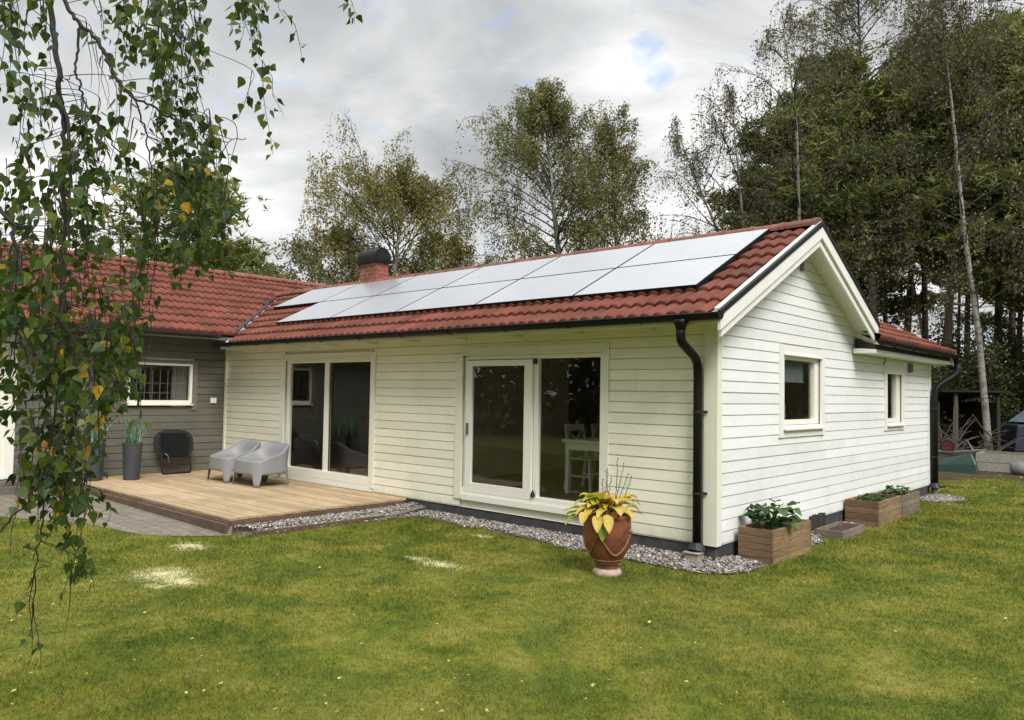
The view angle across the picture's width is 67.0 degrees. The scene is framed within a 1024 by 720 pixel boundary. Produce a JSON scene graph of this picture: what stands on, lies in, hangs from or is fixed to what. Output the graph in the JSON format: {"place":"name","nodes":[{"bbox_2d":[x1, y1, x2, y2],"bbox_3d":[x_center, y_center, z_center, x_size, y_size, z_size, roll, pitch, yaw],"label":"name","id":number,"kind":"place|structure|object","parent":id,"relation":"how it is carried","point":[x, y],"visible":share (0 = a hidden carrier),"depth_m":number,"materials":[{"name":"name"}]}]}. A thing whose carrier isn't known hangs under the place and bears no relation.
{"place":"outdoors","nodes":[
{"label":"outdoors","id":0,"kind":"place"},
{"bbox_2d":[0,486,231,535],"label":"path","id":1,"kind":"structure","parent":0,"point":[126,518],"depth_m":9.60,"materials":[{"name":"stone"}]},
{"bbox_2d":[0,448,1023,719],"bbox_3d":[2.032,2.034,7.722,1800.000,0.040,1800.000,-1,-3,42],"label":"ground","id":2,"kind":"structure","parent":0,"point":[356,644],"depth_m":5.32,"materials":[{"name":"green plant"}]},
{"bbox_2d":[0,479,19,494],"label":"door step","id":3,"kind":"object","parent":2,"relation":"on","point":[7,488],"depth_m":11.53,"materials":[{"name":"concrete"}]},
{"bbox_2d":[54,157,280,270],"bbox_3d":[-13.691,-2.760,31.406,8.122,11.381,7.142,1,-2,-10],"label":"pine tree","id":4,"kind":"object","parent":2,"relation":"on","point":[243,252],"visible":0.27,"depth_m":30.93,"materials":[{"name":"green plant"}]},
{"bbox_2d":[0,0,362,668],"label":"birch tree","id":5,"kind":"object","parent":2,"relation":"on","point":[53,365],"visible":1,"depth_m":2.52,"materials":[{"name":"green plant"}]},
{"bbox_2d":[171,241,263,275],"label":"pine tree","id":6,"kind":"object","parent":2,"relation":"on","point":[241,269],"visible":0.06,"depth_m":41.24,"materials":[{"name":"green plant"}]},
{"bbox_2d":[62,469,405,533],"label":"wooden deck","id":7,"kind":"structure","parent":2,"relation":"on","point":[212,500],"depth_m":10.67,"materials":[{"name":"brown wood"}]},
{"bbox_2d":[84,443,105,480],"bbox_3d":[-6.639,1.619,12.301,0.306,0.590,0.306,-1,-3,42],"label":"planter","id":8,"kind":"object","parent":7,"relation":"on","point":[96,469],"visible":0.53,"depth_m":12.22,"materials":[{"name":"plastic"}]},
{"bbox_2d":[83,414,113,443],"bbox_3d":[-6.655,1.094,12.336,0.572,0.622,0.555,2,-3,-24],"label":"grass plant","id":9,"kind":"object","parent":8,"relation":"in","point":[94,436],"depth_m":12.27,"materials":[{"name":"green plant"}]},
{"bbox_2d":[122,442,142,479],"bbox_3d":[-6.147,1.637,12.517,0.306,0.590,0.306,-1,-3,42],"label":"planter","id":10,"kind":"object","parent":7,"relation":"on","point":[132,454],"visible":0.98,"depth_m":12.40,"materials":[{"name":"plastic"}]},
{"bbox_2d":[120,415,150,442],"bbox_3d":[-6.172,1.119,12.598,0.599,0.611,0.604,-1,-3,42],"label":"grass plant","id":11,"kind":"object","parent":10,"relation":"in","point":[132,438],"depth_m":12.49,"materials":[{"name":"green plant"}]},
{"bbox_2d":[154,429,193,473],"bbox_3d":[-5.872,1.594,13.484,0.241,0.754,0.690,-1,-3,42],"label":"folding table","id":12,"kind":"object","parent":7,"relation":"on","point":[174,443],"visible":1,"depth_m":13.49,"materials":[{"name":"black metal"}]},
{"bbox_2d":[207,440,260,482],"bbox_3d":[-4.542,1.648,12.685,0.780,0.636,0.697,-1,-3,44],"label":"armchair","id":13,"kind":"object","parent":7,"relation":"on","point":[223,461],"visible":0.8,"depth_m":12.57,"materials":[{"name":"grey plastic"}]},
{"bbox_2d":[233,442,289,487],"bbox_3d":[-3.929,1.636,12.173,0.780,0.636,0.697,-1,-3,40],"label":"armchair","id":14,"kind":"object","parent":7,"relation":"on","point":[264,461],"visible":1,"depth_m":12.00,"materials":[{"name":"grey plastic"}]},
{"bbox_2d":[232,247,291,278],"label":"pine tree","id":15,"kind":"object","parent":2,"relation":"on","point":[255,264],"visible":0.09,"depth_m":43.89,"materials":[{"name":"green plant"}]},
{"bbox_2d":[253,515,384,536],"bbox_3d":[-2.289,2.009,9.395,0.050,0.060,1.801,-1,-3,44],"label":"garden edging","id":16,"kind":"object","parent":2,"relation":"on","point":[309,526],"visible":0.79,"depth_m":9.29,"materials":[{"name":"brown wood"}]},
{"bbox_2d":[249,216,400,284],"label":"birch tree","id":17,"kind":"object","parent":2,"relation":"on","point":[294,256],"visible":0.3,"depth_m":30.40,"materials":[{"name":"green plant"}]},
{"bbox_2d":[265,109,501,284],"bbox_3d":[-4.902,-2.966,29.846,9.001,11.943,13.030,2,-3,-23],"label":"birch tree","id":18,"kind":"object","parent":2,"relation":"on","point":[398,185],"visible":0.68,"depth_m":29.04,"materials":[{"name":"green plant"}]},
{"bbox_2d":[392,230,506,274],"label":"birch tree","id":19,"kind":"object","parent":2,"relation":"on","point":[458,250],"visible":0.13,"depth_m":33.23,"materials":[{"name":"green plant"}]},
{"bbox_2d":[0,217,963,560],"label":"house","id":20,"kind":"structure","parent":2,"relation":"on","point":[782,363],"depth_m":10.59,"materials":[{"name":"beige paint"}]},
{"bbox_2d":[0,343,17,479],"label":"door","id":21,"kind":"structure","parent":20,"relation":"in","point":[6,449],"depth_m":11.83,"materials":[{"name":"metal"}]},
{"bbox_2d":[120,359,197,409],"bbox_3d":[-6.236,0.437,13.643,0.280,0.890,1.320,-1,-3,42],"label":"window","id":22,"kind":"structure","parent":20,"relation":"in","point":[179,367],"depth_m":13.96,"materials":[{"name":"white wood"}]},
{"bbox_2d":[273,284,357,309],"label":"solar panel","id":23,"kind":"object","parent":20,"relation":"on","point":[311,298],"visible":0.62,"depth_m":15.09,"materials":[{"name":"grey glass"}]},
{"bbox_2d":[276,296,373,325],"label":"solar panel","id":24,"kind":"object","parent":20,"relation":"on","point":[323,311],"visible":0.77,"depth_m":13.30,"materials":[{"name":"grey glass"}]},
{"bbox_2d":[279,351,376,491],"bbox_3d":[-2.961,0.931,12.326,2.575,2.080,0.126,-1,-3,42],"label":"sliding door","id":25,"kind":"structure","parent":20,"relation":"in","point":[324,476],"depth_m":12.30,"materials":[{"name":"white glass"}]},
{"bbox_2d":[321,276,415,301],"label":"solar panel","id":26,"kind":"object","parent":20,"relation":"on","point":[369,289],"visible":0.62,"depth_m":14.03,"materials":[{"name":"grey glass"}]},
{"bbox_2d":[331,289,438,320],"bbox_3d":[-2.022,-0.853,12.294,1.622,0.097,1.033,-1,23,42],"label":"solar panel","id":27,"kind":"object","parent":20,"relation":"on","point":[381,305],"visible":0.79,"depth_m":12.19,"materials":[{"name":"black glass"}]},
{"bbox_2d":[376,267,481,295],"bbox_3d":[-1.402,-1.269,12.993,1.622,0.097,1.033,-1,23,42],"label":"solar panel","id":28,"kind":"object","parent":20,"relation":"on","point":[430,281],"visible":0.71,"depth_m":12.92,"materials":[{"name":"black glass"}]},
{"bbox_2d":[396,280,517,315],"bbox_3d":[-0.802,-0.879,11.195,1.622,0.097,1.033,-1,23,42],"label":"solar panel","id":29,"kind":"object","parent":20,"relation":"on","point":[457,297],"visible":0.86,"depth_m":11.09,"materials":[{"name":"grey glass"}]},
{"bbox_2d":[443,257,558,287],"bbox_3d":[-0.182,-1.296,11.895,1.622,0.097,1.033,-1,23,42],"label":"solar panel","id":30,"kind":"object","parent":20,"relation":"on","point":[505,272],"visible":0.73,"depth_m":11.82,"materials":[{"name":"black glass"}]},
{"bbox_2d":[454,343,609,516],"bbox_3d":[0.190,0.815,9.491,2.455,1.985,0.128,-1,-3,42],"label":"sliding door","id":31,"kind":"structure","parent":20,"relation":"in","point":[530,356],"depth_m":9.45,"materials":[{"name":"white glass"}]},
{"bbox_2d":[475,269,614,308],"bbox_3d":[0.418,-0.905,10.097,1.622,0.097,1.033,-1,23,42],"label":"solar panel","id":32,"kind":"object","parent":20,"relation":"on","point":[552,288],"visible":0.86,"depth_m":9.99,"materials":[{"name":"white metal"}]},
{"bbox_2d":[562,437,599,492],"bbox_3d":[1.523,1.483,10.905,0.890,0.735,1.540,-1,-3,42],"label":"dining table","id":33,"kind":"object","parent":20,"relation":"on","point":[588,444],"visible":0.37,"depth_m":10.60,"materials":[{"name":"white wood"}]},
{"bbox_2d":[563,424,598,491],"bbox_3d":[1.070,1.391,11.091,0.505,0.926,0.436,-1,-3,44],"label":"dining chair","id":34,"kind":"object","parent":20,"relation":"on","point":[573,427],"visible":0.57,"depth_m":11.14,"materials":[{"name":"white wood"}]},
{"bbox_2d":[522,244,653,278],"bbox_3d":[1.038,-1.322,10.796,1.622,0.097,1.033,-1,23,42],"label":"solar panel","id":35,"kind":"object","parent":20,"relation":"on","point":[596,261],"visible":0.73,"depth_m":10.72,"materials":[{"name":"black glass"}]},
{"bbox_2d":[590,423,599,485],"bbox_3d":[1.484,1.416,11.521,0.505,0.926,0.436,-1,-3,39],"label":"dining chair","id":36,"kind":"object","parent":20,"relation":"on","point":[594,427],"visible":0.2,"depth_m":11.50,"materials":[{"name":"white wood"}]},
{"bbox_2d":[573,255,736,299],"bbox_3d":[1.638,-0.932,8.999,1.622,0.097,1.033,-1,23,42],"label":"solar panel","id":37,"kind":"object","parent":20,"relation":"on","point":[695,274],"visible":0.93,"depth_m":8.86,"materials":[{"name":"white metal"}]},
{"bbox_2d":[618,228,770,267],"bbox_3d":[2.258,-1.349,9.698,1.622,0.097,1.033,-1,23,42],"label":"solar panel","id":38,"kind":"object","parent":20,"relation":"on","point":[738,244],"visible":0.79,"depth_m":9.59,"materials":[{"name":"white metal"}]},
{"bbox_2d":[778,344,824,437],"bbox_3d":[3.483,0.384,9.478,0.260,1.085,1.395,-1,-3,42],"label":"window","id":39,"kind":"structure","parent":20,"relation":"in","point":[789,371],"depth_m":9.53,"materials":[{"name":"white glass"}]},
{"bbox_2d":[809,512,824,531],"bbox_3d":[3.826,2.048,9.699,0.022,0.240,0.495,-1,-3,42],"label":"cellar hatch","id":40,"kind":"object","parent":20,"relation":"attached to","point":[818,520],"visible":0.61,"depth_m":9.68,"materials":[{"name":"grey metal"}]},
{"bbox_2d":[884,365,905,430],"bbox_3d":[6.000,0.598,12.179,0.140,1.000,1.020,-1,-3,42],"label":"window","id":41,"kind":"structure","parent":20,"relation":"in","point":[898,373],"depth_m":12.35,"materials":[{"name":"white wood"}]},
{"bbox_2d":[10,475,1020,711],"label":"fallen leaves","id":42,"kind":"object","parent":2,"relation":"on","point":[592,684],"visible":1,"depth_m":4.68,"materials":[{"name":"plant"}]},
{"bbox_2d":[441,73,663,269],"bbox_3d":[2.182,-4.043,30.174,10.004,14.366,9.168,-1,-3,42],"label":"birch tree","id":43,"kind":"object","parent":2,"relation":"on","point":[541,113],"visible":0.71,"depth_m":29.34,"materials":[{"name":"green plant"}]},
{"bbox_2d":[546,97,665,254],"bbox_3d":[4.388,-3.699,31.268,7.073,13.843,7.343,-1,-3,42],"label":"birch tree","id":44,"kind":"object","parent":2,"relation":"on","point":[624,157],"visible":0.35,"depth_m":31.45,"materials":[{"name":"green plant"}]},
{"bbox_2d":[583,511,632,576],"bbox_3d":[0.892,1.724,7.240,0.452,0.580,0.451,1,-2,-7],"label":"terracotta urn","id":45,"kind":"object","parent":2,"relation":"on","point":[608,553],"visible":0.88,"depth_m":7.09,"materials":[{"name":"ceramic"}]},
{"bbox_2d":[563,458,643,541],"bbox_3d":[0.877,1.282,7.244,0.647,0.736,0.661,-1,-3,42],"label":"hosta plant","id":46,"kind":"object","parent":45,"relation":"in","point":[599,504],"visible":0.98,"depth_m":7.14,"materials":[{"name":"yellow plant"}]},
{"bbox_2d":[738,516,810,564],"bbox_3d":[2.798,1.905,8.205,0.365,0.344,1.010,-1,-3,42],"label":"planter box","id":47,"kind":"object","parent":2,"relation":"on","point":[784,541],"visible":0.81,"depth_m":7.91,"materials":[{"name":"wood"}]},
{"bbox_2d":[740,498,804,529],"bbox_3d":[2.769,1.647,8.189,0.623,0.297,0.888,-1,-3,42],"label":"squash plant","id":48,"kind":"object","parent":47,"relation":"in","point":[773,522],"visible":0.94,"depth_m":8.08,"materials":[{"name":"green plant"}]},
{"bbox_2d":[648,1,938,323],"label":"birch tree","id":49,"kind":"object","parent":2,"relation":"on","point":[730,101],"visible":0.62,"depth_m":28.11,"materials":[{"name":"green plant"}]},
{"bbox_2d":[683,98,928,278],"bbox_3d":[11.822,-3.471,31.271,8.223,13.640,7.396,1,-2,-6],"label":"pine tree","id":50,"kind":"object","parent":2,"relation":"on","point":[809,201],"visible":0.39,"depth_m":29.87,"materials":[{"name":"green plant"}]},
{"bbox_2d":[741,39,936,280],"bbox_3d":[14.040,-4.943,32.977,8.808,16.800,8.429,-1,-3,42],"label":"pine tree","id":51,"kind":"object","parent":2,"relation":"on","point":[870,86],"visible":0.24,"depth_m":31.13,"materials":[{"name":"green plant"}]},
{"bbox_2d":[815,522,864,539],"bbox_3d":[4.044,2.109,9.529,0.330,0.111,0.780,-1,-3,42],"label":"planter box","id":52,"kind":"object","parent":2,"relation":"on","point":[841,530],"visible":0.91,"depth_m":9.45,"materials":[{"name":"wood"}]},
{"bbox_2d":[845,493,901,526],"bbox_3d":[4.971,2.051,10.624,0.425,0.331,1.040,-1,-3,42],"label":"planter box","id":53,"kind":"object","parent":2,"relation":"on","point":[878,513],"visible":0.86,"depth_m":10.30,"materials":[{"name":"wood"}]},
{"bbox_2d":[857,493,886,501],"bbox_3d":[4.937,1.906,10.568,0.396,0.154,0.569,-1,-3,42],"label":"seedling plant","id":54,"kind":"object","parent":53,"relation":"in","point":[866,495],"visible":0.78,"depth_m":10.60,"materials":[{"name":"green plant"}]},
{"bbox_2d":[756,0,1002,318],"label":"birch tree","id":55,"kind":"object","parent":2,"relation":"on","point":[851,17],"visible":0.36,"depth_m":31.25,"materials":[{"name":"green plant"}]},
{"bbox_2d":[823,201,959,324],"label":"pine tree","id":56,"kind":"object","parent":2,"relation":"on","point":[890,309],"visible":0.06,"depth_m":38.56,"materials":[{"name":"green plant"}]},
{"bbox_2d":[876,490,919,517],"bbox_3d":[5.637,2.100,11.348,0.405,0.316,0.890,-1,-3,42],"label":"planter box","id":57,"kind":"object","parent":2,"relation":"on","point":[910,502],"visible":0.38,"depth_m":11.22,"materials":[{"name":"wood"}]},
{"bbox_2d":[879,485,910,494],"bbox_3d":[5.591,1.927,11.303,0.365,0.187,0.517,-1,-3,42],"label":"seedling plant","id":58,"kind":"object","parent":57,"relation":"in","point":[893,491],"visible":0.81,"depth_m":11.29,"materials":[{"name":"green plant"}]},
{"bbox_2d":[851,26,980,331],"bbox_3d":[18.189,-5.678,34.303,9.085,18.518,8.421,1,-2,-6],"label":"pine tree","id":59,"kind":"object","parent":2,"relation":"on","point":[909,301],"visible":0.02,"depth_m":34.75,"materials":[{"name":"green plant"}]},
{"bbox_2d":[913,285,921,337],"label":"bare pine","id":60,"kind":"object","parent":2,"relation":"on","point":[918,314],"visible":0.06,"depth_m":50.65,"materials":[{"name":"brown plant"}]},
{"bbox_2d":[813,0,1023,450],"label":"birch tree","id":61,"kind":"object","parent":2,"relation":"on","point":[935,49],"visible":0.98,"depth_m":22.89,"materials":[{"name":"green plant"}]},
{"bbox_2d":[915,262,938,340],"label":"bare pine","id":62,"kind":"object","parent":2,"relation":"on","point":[925,301],"visible":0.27,"depth_m":38.00,"materials":[{"name":"brown plant"}]},
{"bbox_2d":[891,315,963,437],"bbox_3d":[13.651,0.741,27.142,3.551,4.652,3.949,0,-3,14],"label":"shrub","id":63,"kind":"object","parent":2,"relation":"on","point":[933,374],"visible":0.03,"depth_m":26.49,"materials":[{"name":"green plant"}]},
{"bbox_2d":[859,57,1023,389],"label":"pine tree","id":64,"kind":"object","parent":2,"relation":"on","point":[942,235],"visible":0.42,"depth_m":28.57,"materials":[{"name":"green plant"}]},
{"bbox_2d":[900,301,982,390],"bbox_3d":[16.941,0.366,30.003,3.325,5.767,4.868,-1,-3,42],"label":"shrub","id":65,"kind":"object","parent":2,"relation":"on","point":[938,338],"visible":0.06,"depth_m":29.92,"materials":[{"name":"green plant"}]},
{"bbox_2d":[936,292,970,354],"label":"bare pine","id":66,"kind":"object","parent":2,"relation":"on","point":[959,307],"visible":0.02,"depth_m":45.90,"materials":[{"name":"brown plant"}]},
{"bbox_2d":[952,406,957,454],"bbox_3d":[13.511,2.149,23.588,0.134,1.502,0.130,2,-3,-31],"label":"plank","id":67,"kind":"object","parent":2,"relation":"on","point":[955,420],"visible":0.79,"depth_m":23.58,"materials":[{"name":"grey wood"}]},
{"bbox_2d":[940,418,974,447],"bbox_3d":[14.774,2.487,26.422,1.874,1.030,0.558,1,-2,0],"label":"log stack","id":68,"kind":"object","parent":2,"relation":"on","point":[963,421],"visible":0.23,"depth_m":26.24,"materials":[{"name":"brown wood"}]},
{"bbox_2d":[899,248,1023,366],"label":"pine tree","id":69,"kind":"object","parent":2,"relation":"on","point":[989,287],"visible":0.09,"depth_m":40.65,"materials":[{"name":"green plant"}]},
{"bbox_2d":[938,438,986,473],"bbox_3d":[10.474,2.234,18.145,1.139,0.773,0.642,-1,-3,32],"label":"wheelbarrow","id":70,"kind":"object","parent":2,"relation":"on","point":[964,463],"visible":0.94,"depth_m":17.99,"materials":[{"name":"green plastic"}]},
{"bbox_2d":[909,186,1021,342],"bbox_3d":[20.882,-5.381,33.208,8.349,17.922,9.149,1,-2,2],"label":"pine tree","id":71,"kind":"object","parent":2,"relation":"on","point":[999,285],"depth_m":32.42,"materials":[{"name":"green plant"}]},
{"bbox_2d":[953,279,982,317],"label":"bare pine","id":72,"kind":"object","parent":2,"relation":"on","point":[976,283],"visible":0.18,"depth_m":40.12,"materials":[{"name":"brown plant"}]},
{"bbox_2d":[938,390,1003,450],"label":"wood store","id":73,"kind":"structure","parent":2,"relation":"on","point":[955,397],"depth_m":25.84,"materials":[{"name":"wood"}]},
{"bbox_2d":[919,1,1023,256],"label":"pine tree","id":74,"kind":"object","parent":2,"relation":"on","point":[1020,31],"visible":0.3,"depth_m":27.15,"materials":[{"name":"green plant"}]},
{"bbox_2d":[934,314,1023,425],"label":"shrub","id":75,"kind":"object","parent":2,"relation":"on","point":[974,384],"visible":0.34,"depth_m":27.51,"materials":[{"name":"green plant"}]},
{"bbox_2d":[938,413,1023,453],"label":"brush pile","id":76,"kind":"object","parent":2,"relation":"on","point":[982,445],"visible":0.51,"depth_m":23.16,"materials":[{"name":"brown wood"}]},
{"bbox_2d":[955,257,1023,361],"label":"pine tree","id":77,"kind":"object","parent":2,"relation":"on","point":[984,322],"visible":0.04,"depth_m":45.31,"materials":[{"name":"green plant"}]},
{"bbox_2d":[955,306,1023,422],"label":"shrub","id":78,"kind":"object","parent":2,"relation":"on","point":[1013,351],"visible":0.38,"depth_m":28.68,"materials":[{"name":"green plant"}]},
{"bbox_2d":[975,149,1023,314],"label":"pine tree","id":79,"kind":"object","parent":2,"relation":"on","point":[1018,298],"visible":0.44,"depth_m":27.96,"materials":[{"name":"green plant"}]},
{"bbox_2d":[976,451,1023,472],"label":"raised bed","id":80,"kind":"object","parent":2,"relation":"on","point":[994,461],"visible":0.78,"depth_m":18.17,"materials":[{"name":"grey wood"}]},
{"bbox_2d":[984,253,1022,356],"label":"bare pine","id":81,"kind":"object","parent":2,"relation":"on","point":[1011,316],"visible":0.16,"depth_m":36.72,"materials":[{"name":"brown plant"}]},
{"bbox_2d":[990,334,1023,407],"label":"shrub","id":82,"kind":"object","parent":2,"relation":"on","point":[1017,342],"visible":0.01,"depth_m":32.71,"materials":[{"name":"green plant"}]},
{"bbox_2d":[1000,411,1023,451],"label":"covered stack","id":83,"kind":"object","parent":2,"relation":"on","point":[1016,430],"visible":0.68,"depth_m":25.74,"materials":[{"name":"black plastic"}]},
{"bbox_2d":[1009,461,1023,475],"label":"rock","id":84,"kind":"object","parent":2,"relation":"on","point":[1016,467],"visible":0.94,"depth_m":17.49,"materials":[{"name":"grey stone"}]},
{"bbox_2d":[0,0,1023,376],"label":"sky","id":85,"kind":"structure","parent":0,"point":[424,66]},
{"bbox_2d":[234,493,966,573],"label":"gravel","id":86,"kind":"structure","parent":0,"point":[526,531],"depth_m":8.99,"materials":[{"name":"grey gravel"}]},
{"bbox_2d":[682,550,703,563],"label":"drain block","id":87,"kind":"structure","parent":86,"relation":"on","point":[697,556],"depth_m":7.69,"materials":[{"name":"concrete"}]}
]}

